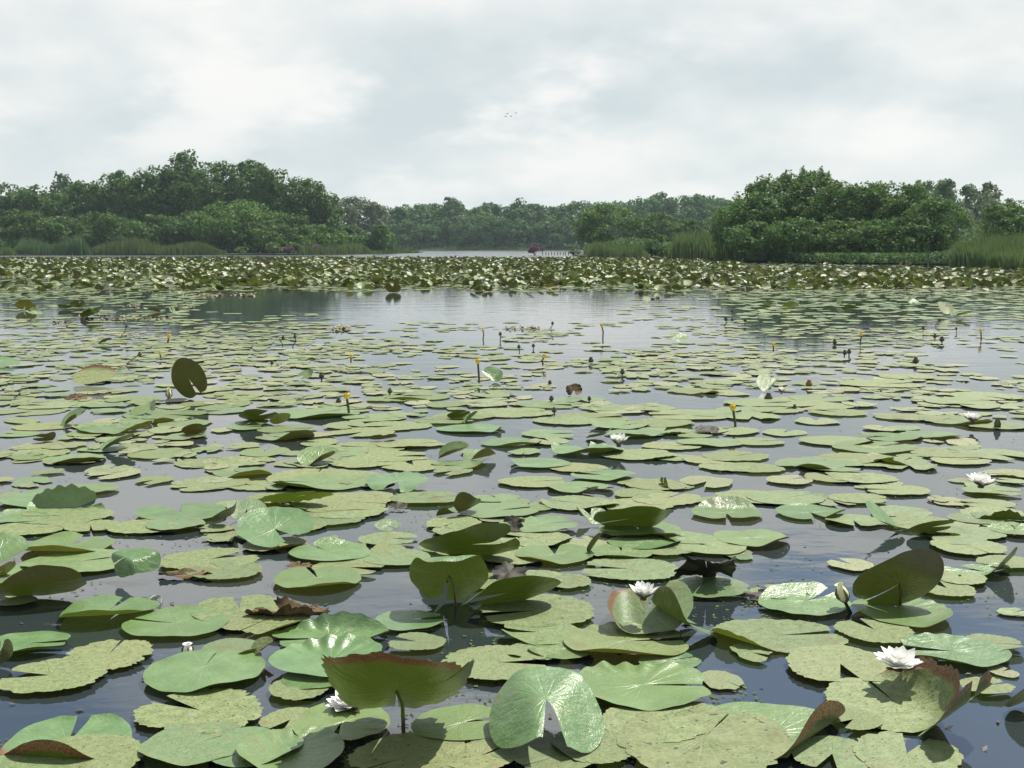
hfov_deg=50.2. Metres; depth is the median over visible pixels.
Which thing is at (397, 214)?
treeline tree
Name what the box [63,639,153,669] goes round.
lily pad
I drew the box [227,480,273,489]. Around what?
lily pad
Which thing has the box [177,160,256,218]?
broadleaf tree
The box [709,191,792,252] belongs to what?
willow tree
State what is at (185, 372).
lily pad
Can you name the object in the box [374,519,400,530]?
lily pad
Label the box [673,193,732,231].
treeline tree
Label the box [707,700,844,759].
lily pad
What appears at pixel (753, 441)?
lily pad
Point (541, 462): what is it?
lily pad
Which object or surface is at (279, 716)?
lily pad
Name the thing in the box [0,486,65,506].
lily pad
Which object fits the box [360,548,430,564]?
lily pad
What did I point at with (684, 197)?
treeline tree
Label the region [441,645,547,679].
lily pad
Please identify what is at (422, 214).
treeline tree
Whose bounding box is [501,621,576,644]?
lily pad
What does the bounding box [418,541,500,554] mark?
lily pad
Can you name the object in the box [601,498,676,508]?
lily pad
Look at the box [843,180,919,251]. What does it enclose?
willow tree
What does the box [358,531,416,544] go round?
lily pad
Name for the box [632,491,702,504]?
lily pad
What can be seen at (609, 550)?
lily pad
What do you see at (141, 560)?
lily pad
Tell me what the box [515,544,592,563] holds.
lily pad
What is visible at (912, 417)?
lily pad
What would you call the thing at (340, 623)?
lily pad
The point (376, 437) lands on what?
lily pad
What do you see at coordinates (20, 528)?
lily pad
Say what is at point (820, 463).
lily pad
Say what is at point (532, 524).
lily pad
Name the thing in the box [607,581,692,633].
lily pad
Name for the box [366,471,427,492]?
lily pad
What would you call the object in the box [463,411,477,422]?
lily pad
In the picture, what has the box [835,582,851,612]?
water lily bud
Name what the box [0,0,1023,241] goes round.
sky
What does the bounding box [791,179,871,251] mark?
willow tree
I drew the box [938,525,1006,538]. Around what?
lily pad
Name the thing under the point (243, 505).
lily pad
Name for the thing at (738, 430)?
lily pad
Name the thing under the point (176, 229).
bushy tree
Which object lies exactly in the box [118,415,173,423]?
lily pad
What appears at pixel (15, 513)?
lily pad
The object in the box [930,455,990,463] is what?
lily pad
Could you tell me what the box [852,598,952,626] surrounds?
lily pad
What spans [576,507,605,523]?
lily pad
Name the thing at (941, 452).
lily pad
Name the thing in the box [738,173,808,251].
willow tree
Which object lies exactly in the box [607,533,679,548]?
lily pad
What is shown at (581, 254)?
bank
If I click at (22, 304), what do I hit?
lily pad
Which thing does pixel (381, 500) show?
lily pad
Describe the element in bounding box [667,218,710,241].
bushy tree
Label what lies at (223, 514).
lily pad
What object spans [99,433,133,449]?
lily pad
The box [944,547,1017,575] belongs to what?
lily pad
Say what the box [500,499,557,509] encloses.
lily pad
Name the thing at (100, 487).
lily pad
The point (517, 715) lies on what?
lily pad
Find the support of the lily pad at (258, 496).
on the water
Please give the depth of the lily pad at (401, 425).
5.09 m
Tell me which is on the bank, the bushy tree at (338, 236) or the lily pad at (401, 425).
the bushy tree at (338, 236)
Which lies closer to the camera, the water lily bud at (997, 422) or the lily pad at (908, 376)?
the water lily bud at (997, 422)
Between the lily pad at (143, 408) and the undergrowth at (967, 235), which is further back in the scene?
the undergrowth at (967, 235)
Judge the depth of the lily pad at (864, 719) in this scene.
1.91 m
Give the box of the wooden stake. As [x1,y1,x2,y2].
[927,242,928,265]
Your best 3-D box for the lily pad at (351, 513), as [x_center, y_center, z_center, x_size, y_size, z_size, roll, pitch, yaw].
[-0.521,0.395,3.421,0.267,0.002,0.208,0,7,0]
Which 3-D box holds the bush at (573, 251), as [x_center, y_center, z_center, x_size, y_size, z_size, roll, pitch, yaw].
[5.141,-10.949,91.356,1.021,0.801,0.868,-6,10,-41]
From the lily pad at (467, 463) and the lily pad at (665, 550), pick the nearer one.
the lily pad at (665, 550)
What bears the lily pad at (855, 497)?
on the water
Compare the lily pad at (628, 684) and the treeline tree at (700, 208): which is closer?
the lily pad at (628, 684)
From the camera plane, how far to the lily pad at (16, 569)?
2.78 m
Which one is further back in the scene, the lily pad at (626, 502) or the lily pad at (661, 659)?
the lily pad at (626, 502)
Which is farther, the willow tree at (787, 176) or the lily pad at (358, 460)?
the willow tree at (787, 176)
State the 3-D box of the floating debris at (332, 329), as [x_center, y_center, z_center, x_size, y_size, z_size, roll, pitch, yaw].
[-1.609,-1.046,14.851,8.078,0.116,8.496,0,7,0]
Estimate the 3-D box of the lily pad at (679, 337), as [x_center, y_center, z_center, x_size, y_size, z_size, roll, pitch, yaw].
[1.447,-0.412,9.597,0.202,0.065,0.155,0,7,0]
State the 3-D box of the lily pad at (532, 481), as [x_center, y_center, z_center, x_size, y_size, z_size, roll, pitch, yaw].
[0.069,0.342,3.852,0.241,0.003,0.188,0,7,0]
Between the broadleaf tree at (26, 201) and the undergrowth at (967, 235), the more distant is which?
the broadleaf tree at (26, 201)
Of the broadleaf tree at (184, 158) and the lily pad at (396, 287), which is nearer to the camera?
the lily pad at (396, 287)
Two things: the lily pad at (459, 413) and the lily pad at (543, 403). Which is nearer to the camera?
the lily pad at (459, 413)
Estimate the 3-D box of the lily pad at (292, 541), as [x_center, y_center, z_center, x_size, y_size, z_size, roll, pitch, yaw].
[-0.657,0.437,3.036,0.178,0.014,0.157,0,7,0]
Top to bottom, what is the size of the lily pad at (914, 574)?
0.256 m
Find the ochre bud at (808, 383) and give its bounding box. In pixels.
[805,380,811,385]
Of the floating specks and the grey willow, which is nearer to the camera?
the floating specks
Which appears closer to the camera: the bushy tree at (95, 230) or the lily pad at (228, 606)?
the lily pad at (228, 606)
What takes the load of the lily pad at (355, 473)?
on the lily pad at (278, 476)
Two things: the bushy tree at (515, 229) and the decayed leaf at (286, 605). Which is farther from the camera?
the bushy tree at (515, 229)
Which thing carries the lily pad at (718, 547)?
on the water
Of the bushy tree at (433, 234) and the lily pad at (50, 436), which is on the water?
the lily pad at (50, 436)
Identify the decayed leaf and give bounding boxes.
[64,393,87,399]
[158,568,209,578]
[245,596,329,615]
[284,561,313,566]
[388,501,407,509]
[492,561,527,579]
[503,515,524,531]
[565,383,581,394]
[673,556,737,578]
[695,425,718,433]
[743,588,809,600]
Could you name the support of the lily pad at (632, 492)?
on the water
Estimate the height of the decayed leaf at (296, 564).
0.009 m
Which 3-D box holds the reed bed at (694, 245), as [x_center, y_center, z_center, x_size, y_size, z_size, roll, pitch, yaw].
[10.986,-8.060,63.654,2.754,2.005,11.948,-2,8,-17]
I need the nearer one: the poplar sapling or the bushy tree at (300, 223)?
the bushy tree at (300, 223)
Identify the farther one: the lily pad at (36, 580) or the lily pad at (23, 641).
the lily pad at (36, 580)
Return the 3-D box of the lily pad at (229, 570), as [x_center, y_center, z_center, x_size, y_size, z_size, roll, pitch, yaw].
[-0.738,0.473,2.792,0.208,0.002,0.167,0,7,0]
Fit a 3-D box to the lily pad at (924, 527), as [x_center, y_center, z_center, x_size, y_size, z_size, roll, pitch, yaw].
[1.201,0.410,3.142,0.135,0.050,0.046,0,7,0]
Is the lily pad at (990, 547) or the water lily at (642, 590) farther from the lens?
the lily pad at (990, 547)
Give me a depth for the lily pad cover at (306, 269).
12.67 m
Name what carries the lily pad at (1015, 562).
on the water
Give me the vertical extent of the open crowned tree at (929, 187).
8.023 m
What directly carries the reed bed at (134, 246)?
on the bank
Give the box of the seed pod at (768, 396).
[764,393,772,398]
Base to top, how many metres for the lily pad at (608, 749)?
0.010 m
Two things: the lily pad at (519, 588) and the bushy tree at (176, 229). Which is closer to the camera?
the lily pad at (519, 588)
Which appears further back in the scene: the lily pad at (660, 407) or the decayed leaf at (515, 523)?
the lily pad at (660, 407)
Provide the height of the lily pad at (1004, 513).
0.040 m
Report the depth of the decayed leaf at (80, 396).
5.93 m
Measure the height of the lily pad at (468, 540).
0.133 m
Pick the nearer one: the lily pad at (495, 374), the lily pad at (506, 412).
the lily pad at (506, 412)
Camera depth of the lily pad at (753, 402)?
5.79 m
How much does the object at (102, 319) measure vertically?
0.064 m
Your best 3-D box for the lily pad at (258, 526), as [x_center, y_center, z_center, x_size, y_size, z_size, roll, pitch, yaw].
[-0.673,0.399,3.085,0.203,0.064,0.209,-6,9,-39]
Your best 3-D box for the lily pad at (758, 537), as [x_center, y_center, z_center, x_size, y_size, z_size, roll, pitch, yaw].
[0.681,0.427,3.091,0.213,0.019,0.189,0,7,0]
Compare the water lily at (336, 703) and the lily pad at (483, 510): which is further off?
the lily pad at (483, 510)
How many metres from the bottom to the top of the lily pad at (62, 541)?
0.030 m
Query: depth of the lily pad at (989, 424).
5.04 m
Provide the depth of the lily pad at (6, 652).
2.17 m
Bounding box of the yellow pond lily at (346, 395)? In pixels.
[343,392,349,412]
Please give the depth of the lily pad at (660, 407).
5.62 m
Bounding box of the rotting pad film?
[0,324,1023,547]
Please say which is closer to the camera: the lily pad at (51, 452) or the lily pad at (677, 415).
the lily pad at (51, 452)
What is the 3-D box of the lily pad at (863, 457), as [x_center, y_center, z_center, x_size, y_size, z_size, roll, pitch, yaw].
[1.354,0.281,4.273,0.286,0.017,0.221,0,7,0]
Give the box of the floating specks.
[0,357,998,755]
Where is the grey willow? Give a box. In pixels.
[950,191,1015,234]
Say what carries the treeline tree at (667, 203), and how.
on the bank
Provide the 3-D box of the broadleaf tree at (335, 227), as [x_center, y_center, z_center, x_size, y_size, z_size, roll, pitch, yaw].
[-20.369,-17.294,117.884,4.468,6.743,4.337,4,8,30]
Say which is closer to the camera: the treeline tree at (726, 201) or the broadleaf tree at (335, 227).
the broadleaf tree at (335, 227)
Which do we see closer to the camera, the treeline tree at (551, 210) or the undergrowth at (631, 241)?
the undergrowth at (631, 241)
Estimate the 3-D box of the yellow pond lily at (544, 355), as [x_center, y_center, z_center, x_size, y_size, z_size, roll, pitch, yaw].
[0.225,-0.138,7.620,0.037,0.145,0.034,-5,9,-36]
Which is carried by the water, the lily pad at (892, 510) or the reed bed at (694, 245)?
the lily pad at (892, 510)
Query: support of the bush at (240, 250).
on the bank
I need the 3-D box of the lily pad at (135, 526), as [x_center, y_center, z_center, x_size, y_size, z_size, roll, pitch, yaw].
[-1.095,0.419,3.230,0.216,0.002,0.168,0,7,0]
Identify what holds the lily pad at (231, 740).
on the water
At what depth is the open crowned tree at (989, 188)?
122.08 m
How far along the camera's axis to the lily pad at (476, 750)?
1.76 m
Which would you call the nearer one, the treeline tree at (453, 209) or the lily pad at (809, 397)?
the lily pad at (809, 397)
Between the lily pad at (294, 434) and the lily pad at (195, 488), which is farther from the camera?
the lily pad at (294, 434)
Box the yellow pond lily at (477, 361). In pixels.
[475,359,480,382]
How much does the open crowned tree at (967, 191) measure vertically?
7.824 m
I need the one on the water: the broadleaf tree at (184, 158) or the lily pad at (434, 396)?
the lily pad at (434, 396)
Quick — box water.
[0,251,1023,767]
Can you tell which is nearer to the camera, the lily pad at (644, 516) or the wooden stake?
the lily pad at (644, 516)
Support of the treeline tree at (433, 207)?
on the bank
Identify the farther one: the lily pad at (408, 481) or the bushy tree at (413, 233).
the bushy tree at (413, 233)
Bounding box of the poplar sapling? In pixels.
[485,233,494,248]
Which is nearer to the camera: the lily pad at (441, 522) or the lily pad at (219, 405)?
the lily pad at (441, 522)
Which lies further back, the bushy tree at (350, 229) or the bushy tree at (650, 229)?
the bushy tree at (350, 229)
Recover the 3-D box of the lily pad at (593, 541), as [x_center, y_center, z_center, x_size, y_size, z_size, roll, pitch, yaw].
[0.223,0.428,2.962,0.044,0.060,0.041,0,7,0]
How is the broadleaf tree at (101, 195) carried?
on the bank
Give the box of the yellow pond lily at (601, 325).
[600,323,603,338]
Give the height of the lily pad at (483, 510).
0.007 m
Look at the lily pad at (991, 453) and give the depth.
4.37 m
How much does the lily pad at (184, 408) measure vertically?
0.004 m
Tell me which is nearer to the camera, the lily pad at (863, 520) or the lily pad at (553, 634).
the lily pad at (553, 634)
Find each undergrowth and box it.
[0,211,330,252]
[0,231,395,252]
[395,241,579,249]
[396,215,666,249]
[583,237,745,256]
[734,251,953,263]
[747,215,950,252]
[943,223,1013,250]
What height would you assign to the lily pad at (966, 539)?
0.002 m
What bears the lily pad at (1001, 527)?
on the water
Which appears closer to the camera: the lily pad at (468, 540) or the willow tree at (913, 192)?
the lily pad at (468, 540)
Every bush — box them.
[234,246,248,254]
[253,226,284,252]
[283,235,316,253]
[569,248,579,255]
[645,234,668,256]
[720,220,787,262]
[756,216,835,252]
[800,218,888,252]
[854,216,932,252]
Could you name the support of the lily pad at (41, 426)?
on the water
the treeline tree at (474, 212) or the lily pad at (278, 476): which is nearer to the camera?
the lily pad at (278, 476)
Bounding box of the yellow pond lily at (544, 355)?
[541,354,546,365]
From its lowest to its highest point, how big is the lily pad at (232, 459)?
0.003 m
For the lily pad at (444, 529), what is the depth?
3.20 m
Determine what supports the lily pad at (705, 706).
on the lily pad at (743, 740)
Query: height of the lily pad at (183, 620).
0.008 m
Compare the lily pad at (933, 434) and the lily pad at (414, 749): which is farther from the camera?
the lily pad at (933, 434)
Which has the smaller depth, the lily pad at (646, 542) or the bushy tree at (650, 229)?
the lily pad at (646, 542)
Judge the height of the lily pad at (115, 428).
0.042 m
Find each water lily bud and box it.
[165,388,172,397]
[181,642,193,651]
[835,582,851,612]
[994,417,1000,428]
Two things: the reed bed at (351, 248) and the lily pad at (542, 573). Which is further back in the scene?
the reed bed at (351, 248)
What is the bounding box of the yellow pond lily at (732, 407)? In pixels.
[729,404,736,426]
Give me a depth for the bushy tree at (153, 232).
110.22 m
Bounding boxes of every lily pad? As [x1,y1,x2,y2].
[0,356,19,365]
[0,394,37,399]
[0,407,70,415]
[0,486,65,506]
[0,509,49,521]
[0,520,64,534]
[0,532,28,562]
[0,561,15,575]
[0,564,77,582]
[0,565,86,595]
[0,631,70,651]
[0,639,12,663]
[0,657,107,692]
[0,713,131,758]
[0,754,68,767]
[1,448,69,457]
[11,422,73,429]
[15,299,35,310]
[16,507,113,524]
[19,548,129,571]
[25,531,114,550]
[27,483,104,510]
[33,432,55,440]
[42,453,105,462]
[56,734,142,767]
[60,594,158,616]
[61,408,85,425]
[61,519,118,530]
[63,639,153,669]
[66,483,119,491]
[70,399,122,406]
[72,364,114,383]
[78,422,148,433]
[97,338,111,343]
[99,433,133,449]
[104,519,176,532]
[111,548,160,577]
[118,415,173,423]
[121,605,229,635]
[122,409,208,418]
[127,448,196,458]
[129,405,190,410]
[131,400,155,414]
[133,688,263,734]
[134,503,225,520]
[138,722,253,765]
[143,648,265,691]
[146,517,205,529]
[160,548,259,568]
[169,480,235,490]
[171,358,206,397]
[174,457,227,466]
[178,400,250,408]
[180,476,249,488]
[181,423,206,433]
[184,560,262,578]
[192,594,276,623]
[202,391,265,398]
[202,638,254,657]
[209,726,303,766]
[211,500,236,521]
[212,456,275,465]
[212,467,272,476]
[221,604,309,633]
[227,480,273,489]
[227,498,266,518]
[236,506,312,546]
[236,726,343,767]
[238,409,278,419]
[242,537,307,550]
[247,493,302,502]
[251,636,272,654]
[255,430,314,439]
[257,425,316,432]
[258,491,332,503]
[259,707,307,727]
[266,468,356,483]
[268,633,381,676]
[269,413,290,423]
[269,676,328,699]
[272,611,389,646]
[273,474,366,489]
[273,566,360,587]
[277,407,359,417]
[282,672,330,688]
[289,492,391,510]
[289,537,369,560]
[292,702,389,739]
[293,501,346,511]
[297,446,338,465]
[298,369,312,378]
[303,502,387,517]
[308,510,364,524]
[311,470,381,477]
[311,558,383,573]
[312,521,326,529]
[314,407,369,412]
[320,652,474,732]
[327,454,407,467]
[328,427,394,436]
[333,446,366,456]
[336,442,406,451]
[341,491,392,500]
[342,414,406,421]
[346,732,470,767]
[356,543,406,560]
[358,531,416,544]
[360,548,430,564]
[365,421,431,429]
[365,451,427,461]
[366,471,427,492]
[368,434,396,439]
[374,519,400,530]
[375,610,442,629]
[376,439,445,447]
[381,460,444,470]
[382,389,432,394]
[384,393,449,399]
[385,283,400,292]
[388,632,445,649]
[390,491,455,502]
[409,555,487,606]
[411,704,490,739]
[414,416,472,423]
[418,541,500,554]
[419,522,519,555]
[426,516,481,527]
[431,459,485,468]
[431,523,468,533]
[432,412,495,418]
[436,424,503,431]
[436,492,480,515]
[438,441,468,458]
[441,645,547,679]
[445,741,513,767]
[447,410,469,417]
[457,503,538,517]
[461,575,560,605]
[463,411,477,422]
[463,448,495,459]
[471,728,553,757]
[474,408,553,416]
[478,594,594,626]
[481,366,502,381]
[481,437,539,445]
[481,572,497,588]
[482,549,542,563]
[489,666,604,752]
[497,531,571,545]
[498,476,563,486]
[499,515,577,531]
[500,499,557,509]
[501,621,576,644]
[505,642,560,659]
[509,458,570,466]
[513,740,591,767]
[515,400,581,407]
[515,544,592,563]
[525,570,563,581]
[528,639,591,658]
[532,415,594,424]
[540,495,618,509]
[543,573,590,587]
[548,413,630,420]
[548,481,613,492]
[550,463,607,471]
[551,441,623,453]
[551,730,634,763]
[563,622,688,654]
[571,470,635,480]
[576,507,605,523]
[578,660,710,710]
[581,558,678,579]
[586,426,612,437]
[587,532,601,551]
[589,419,648,428]
[590,544,652,556]
[593,506,672,527]
[599,521,681,535]
[601,449,677,459]
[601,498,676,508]
[602,703,714,742]
[606,429,664,436]
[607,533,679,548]
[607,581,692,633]
[614,488,665,497]
[616,703,792,767]
[617,404,675,410]
[625,479,686,489]
[630,418,694,426]
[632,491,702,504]
[638,427,691,433]
[638,652,701,666]
[642,441,700,449]
[649,409,727,418]
[652,544,689,554]
[652,586,716,635]
[660,477,693,489]
[660,531,716,543]
[663,701,715,722]
[666,333,688,340]
[667,388,718,393]
[669,575,749,597]
[672,538,746,553]
[676,438,741,446]
[679,409,737,416]
[683,455,735,463]
[692,496,762,518]
[698,496,713,501]
[699,462,750,470]
[702,450,768,460]
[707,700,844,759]
[708,427,758,434]
[710,618,848,652]
[714,529,789,545]
[715,490,789,502]
[723,398,798,405]
[725,462,784,471]
[726,412,780,418]
[735,437,784,444]
[746,490,826,503]
[749,584,773,591]
[752,406,803,412]
[756,374,776,391]
[758,582,851,615]
[773,397,820,402]
[774,458,846,468]
[776,503,845,518]
[780,401,854,409]
[786,644,889,680]
[787,394,854,401]
[792,735,871,767]
[796,461,863,471]
[799,436,874,444]
[801,456,862,462]
[804,472,860,481]
[808,409,867,415]
[819,452,893,462]
[824,656,959,732]
[825,514,880,525]
[828,493,887,502]
[832,441,916,452]
[832,708,883,729]
[833,473,899,482]
[833,617,914,642]
[836,296,845,303]
[838,379,924,386]
[848,458,897,465]
[851,731,963,767]
[852,549,943,609]
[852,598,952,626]
[859,432,920,440]
[865,484,929,494]
[866,501,903,529]
[875,456,927,464]
[879,373,935,378]
[879,515,953,528]
[880,505,931,515]
[881,460,936,469]
[893,414,946,419]
[900,430,961,437]
[901,632,1011,666]
[907,520,953,533]
[911,447,983,457]
[918,415,992,423]
[919,670,992,735]
[923,397,995,403]
[925,526,970,534]
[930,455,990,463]
[930,539,1007,554]
[930,581,976,595]
[932,534,986,544]
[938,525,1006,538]
[941,570,987,583]
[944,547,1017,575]
[947,512,1004,523]
[949,391,1022,399]
[960,449,1023,459]
[960,506,1023,519]
[960,676,1015,693]
[961,498,1015,507]
[962,485,1021,494]
[963,633,1023,649]
[965,421,1023,428]
[976,555,1023,567]
[981,469,1023,477]
[987,522,1023,534]
[1005,689,1023,706]
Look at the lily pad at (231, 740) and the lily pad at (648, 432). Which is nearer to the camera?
the lily pad at (231, 740)
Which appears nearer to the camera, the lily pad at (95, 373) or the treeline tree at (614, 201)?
the lily pad at (95, 373)
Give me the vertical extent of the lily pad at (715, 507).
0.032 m
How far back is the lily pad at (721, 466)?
4.11 m
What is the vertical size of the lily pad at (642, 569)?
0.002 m
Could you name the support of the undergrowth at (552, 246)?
on the bank
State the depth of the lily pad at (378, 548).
3.00 m
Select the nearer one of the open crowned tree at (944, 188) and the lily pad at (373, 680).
the lily pad at (373, 680)
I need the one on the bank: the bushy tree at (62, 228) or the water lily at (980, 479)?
the bushy tree at (62, 228)
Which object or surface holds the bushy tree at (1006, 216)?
on the bank
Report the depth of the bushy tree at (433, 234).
206.15 m
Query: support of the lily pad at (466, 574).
on the water
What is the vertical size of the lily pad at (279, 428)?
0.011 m
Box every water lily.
[325,690,357,711]
[610,433,628,446]
[629,581,657,600]
[778,386,784,393]
[873,646,923,671]
[963,412,980,422]
[967,471,996,487]
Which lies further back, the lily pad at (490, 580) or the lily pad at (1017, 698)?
the lily pad at (490, 580)
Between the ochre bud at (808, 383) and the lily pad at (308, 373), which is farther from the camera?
the lily pad at (308, 373)
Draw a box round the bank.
[0,249,1022,269]
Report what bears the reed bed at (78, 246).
on the bank
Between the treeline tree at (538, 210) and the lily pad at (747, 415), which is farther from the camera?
the treeline tree at (538, 210)
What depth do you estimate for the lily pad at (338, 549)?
2.96 m
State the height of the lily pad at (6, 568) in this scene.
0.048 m
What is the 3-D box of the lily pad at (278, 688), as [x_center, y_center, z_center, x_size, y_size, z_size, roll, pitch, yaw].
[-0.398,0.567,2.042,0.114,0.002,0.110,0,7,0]
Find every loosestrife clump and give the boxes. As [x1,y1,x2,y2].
[280,246,294,253]
[527,243,543,254]
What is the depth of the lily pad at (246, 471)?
3.99 m
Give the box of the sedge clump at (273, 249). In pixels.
[265,242,282,254]
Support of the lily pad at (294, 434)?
on the water
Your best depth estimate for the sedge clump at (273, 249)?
99.03 m
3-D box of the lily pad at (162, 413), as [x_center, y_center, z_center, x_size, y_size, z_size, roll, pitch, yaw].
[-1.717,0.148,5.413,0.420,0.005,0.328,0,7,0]
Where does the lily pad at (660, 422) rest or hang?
on the water
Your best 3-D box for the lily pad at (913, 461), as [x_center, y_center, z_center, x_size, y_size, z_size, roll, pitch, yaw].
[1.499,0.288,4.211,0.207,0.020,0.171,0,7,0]
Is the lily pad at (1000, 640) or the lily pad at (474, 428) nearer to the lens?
the lily pad at (1000, 640)
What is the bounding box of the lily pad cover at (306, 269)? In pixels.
[0,255,1023,689]
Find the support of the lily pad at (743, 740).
on the water
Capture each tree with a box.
[0,182,38,226]
[0,209,64,247]
[6,184,65,224]
[31,215,86,244]
[48,171,73,200]
[49,180,112,229]
[66,211,141,246]
[80,169,131,226]
[105,174,170,235]
[113,214,183,245]
[124,164,192,227]
[154,149,211,222]
[164,209,212,244]
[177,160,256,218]
[183,199,290,248]
[204,159,287,216]
[240,168,310,232]
[242,213,327,251]
[270,178,344,232]
[291,224,349,247]
[305,200,345,236]
[332,224,365,242]
[334,195,394,234]
[367,223,390,250]
[382,205,420,234]
[386,219,426,246]
[388,203,436,225]
[411,203,442,223]
[418,218,466,245]
[424,197,477,246]
[442,206,498,243]
[453,215,511,246]
[469,202,504,219]
[481,217,532,245]
[501,197,541,245]
[519,203,559,241]
[524,218,579,244]
[544,206,576,249]
[546,200,604,249]
[571,201,643,246]
[577,201,622,237]
[609,199,638,206]
[610,196,666,242]
[626,212,685,241]
[640,191,683,227]
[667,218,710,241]
[670,195,694,212]
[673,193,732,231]
[700,211,730,234]
[708,197,732,213]
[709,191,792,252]
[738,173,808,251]
[768,165,816,251]
[783,166,842,251]
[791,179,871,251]
[823,181,895,241]
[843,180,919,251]
[871,182,945,250]
[890,196,976,252]
[901,180,941,202]
[930,178,965,233]
[953,183,986,233]
[976,181,1002,212]
[976,200,1023,239]
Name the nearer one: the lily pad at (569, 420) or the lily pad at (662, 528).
the lily pad at (662, 528)
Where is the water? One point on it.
(124, 693)
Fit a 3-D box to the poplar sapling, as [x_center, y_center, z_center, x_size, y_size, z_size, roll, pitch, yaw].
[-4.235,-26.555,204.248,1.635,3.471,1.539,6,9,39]
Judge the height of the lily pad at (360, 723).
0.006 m
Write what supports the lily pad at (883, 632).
on the water
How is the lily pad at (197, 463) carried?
on the water
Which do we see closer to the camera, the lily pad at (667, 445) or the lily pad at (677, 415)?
the lily pad at (667, 445)
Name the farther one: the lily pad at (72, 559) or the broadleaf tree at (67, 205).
the broadleaf tree at (67, 205)
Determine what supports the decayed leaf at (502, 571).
on the lily pad at (490, 580)
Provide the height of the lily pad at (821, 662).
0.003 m
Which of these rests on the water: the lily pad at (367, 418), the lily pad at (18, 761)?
the lily pad at (367, 418)
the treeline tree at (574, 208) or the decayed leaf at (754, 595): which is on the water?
the decayed leaf at (754, 595)
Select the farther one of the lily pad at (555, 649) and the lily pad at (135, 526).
the lily pad at (135, 526)
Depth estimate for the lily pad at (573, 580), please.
2.70 m
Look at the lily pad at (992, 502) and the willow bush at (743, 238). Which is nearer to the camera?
the lily pad at (992, 502)
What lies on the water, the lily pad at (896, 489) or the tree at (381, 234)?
the lily pad at (896, 489)
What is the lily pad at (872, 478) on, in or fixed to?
on the water
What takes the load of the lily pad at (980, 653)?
on the water
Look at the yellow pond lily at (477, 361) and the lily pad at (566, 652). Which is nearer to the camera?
the lily pad at (566, 652)
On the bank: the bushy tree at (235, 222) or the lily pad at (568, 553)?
the bushy tree at (235, 222)
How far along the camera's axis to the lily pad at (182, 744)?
1.81 m
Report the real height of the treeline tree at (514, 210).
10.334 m
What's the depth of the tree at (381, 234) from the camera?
114.62 m
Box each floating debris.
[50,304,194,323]
[181,292,662,331]
[505,325,539,329]
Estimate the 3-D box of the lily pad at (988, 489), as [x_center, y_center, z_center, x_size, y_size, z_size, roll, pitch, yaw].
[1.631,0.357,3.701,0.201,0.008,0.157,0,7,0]
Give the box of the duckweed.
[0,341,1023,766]
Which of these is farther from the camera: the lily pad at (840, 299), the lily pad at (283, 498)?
the lily pad at (840, 299)
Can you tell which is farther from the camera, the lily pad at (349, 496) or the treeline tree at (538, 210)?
the treeline tree at (538, 210)
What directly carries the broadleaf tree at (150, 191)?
on the bank
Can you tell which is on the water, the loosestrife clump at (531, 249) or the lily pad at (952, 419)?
the lily pad at (952, 419)
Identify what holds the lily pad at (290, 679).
on the water
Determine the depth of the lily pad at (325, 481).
3.83 m
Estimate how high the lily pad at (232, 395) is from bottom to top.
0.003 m
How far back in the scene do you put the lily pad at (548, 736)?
1.80 m
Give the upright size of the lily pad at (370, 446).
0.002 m
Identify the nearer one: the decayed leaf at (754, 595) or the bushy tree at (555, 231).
the decayed leaf at (754, 595)
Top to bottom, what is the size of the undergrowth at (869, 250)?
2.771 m
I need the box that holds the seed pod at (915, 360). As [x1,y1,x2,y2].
[912,357,918,363]
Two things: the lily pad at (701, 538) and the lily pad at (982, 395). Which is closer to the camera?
the lily pad at (701, 538)
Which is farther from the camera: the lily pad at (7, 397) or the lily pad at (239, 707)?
the lily pad at (7, 397)
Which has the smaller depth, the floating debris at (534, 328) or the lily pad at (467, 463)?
the lily pad at (467, 463)
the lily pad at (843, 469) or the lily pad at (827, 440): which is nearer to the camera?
the lily pad at (843, 469)
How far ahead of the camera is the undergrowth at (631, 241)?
75.10 m
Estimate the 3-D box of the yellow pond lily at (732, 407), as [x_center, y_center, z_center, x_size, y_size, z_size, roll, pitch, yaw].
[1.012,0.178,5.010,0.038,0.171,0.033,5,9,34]
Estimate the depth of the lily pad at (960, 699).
1.79 m
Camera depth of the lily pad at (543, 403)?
5.75 m
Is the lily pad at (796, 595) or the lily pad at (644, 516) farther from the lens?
the lily pad at (644, 516)
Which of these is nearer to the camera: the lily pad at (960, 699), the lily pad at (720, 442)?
the lily pad at (960, 699)
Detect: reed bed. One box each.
[0,246,16,255]
[14,235,92,254]
[90,236,226,254]
[298,242,373,254]
[373,247,419,253]
[421,245,528,249]
[586,239,648,257]
[668,229,720,259]
[714,241,738,261]
[946,238,1023,268]
[968,230,1023,248]
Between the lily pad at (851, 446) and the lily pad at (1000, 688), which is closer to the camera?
the lily pad at (1000, 688)
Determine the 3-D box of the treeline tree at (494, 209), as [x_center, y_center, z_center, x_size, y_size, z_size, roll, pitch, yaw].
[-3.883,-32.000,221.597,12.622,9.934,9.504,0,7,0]
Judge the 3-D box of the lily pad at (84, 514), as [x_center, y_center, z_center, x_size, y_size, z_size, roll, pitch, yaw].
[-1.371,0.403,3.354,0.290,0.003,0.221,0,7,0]
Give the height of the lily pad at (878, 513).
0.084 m
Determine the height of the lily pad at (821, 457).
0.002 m
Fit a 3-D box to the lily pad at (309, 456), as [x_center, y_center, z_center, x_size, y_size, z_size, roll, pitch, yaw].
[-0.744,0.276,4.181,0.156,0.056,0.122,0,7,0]
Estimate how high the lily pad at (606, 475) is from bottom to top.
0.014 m
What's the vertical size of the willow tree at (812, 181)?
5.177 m

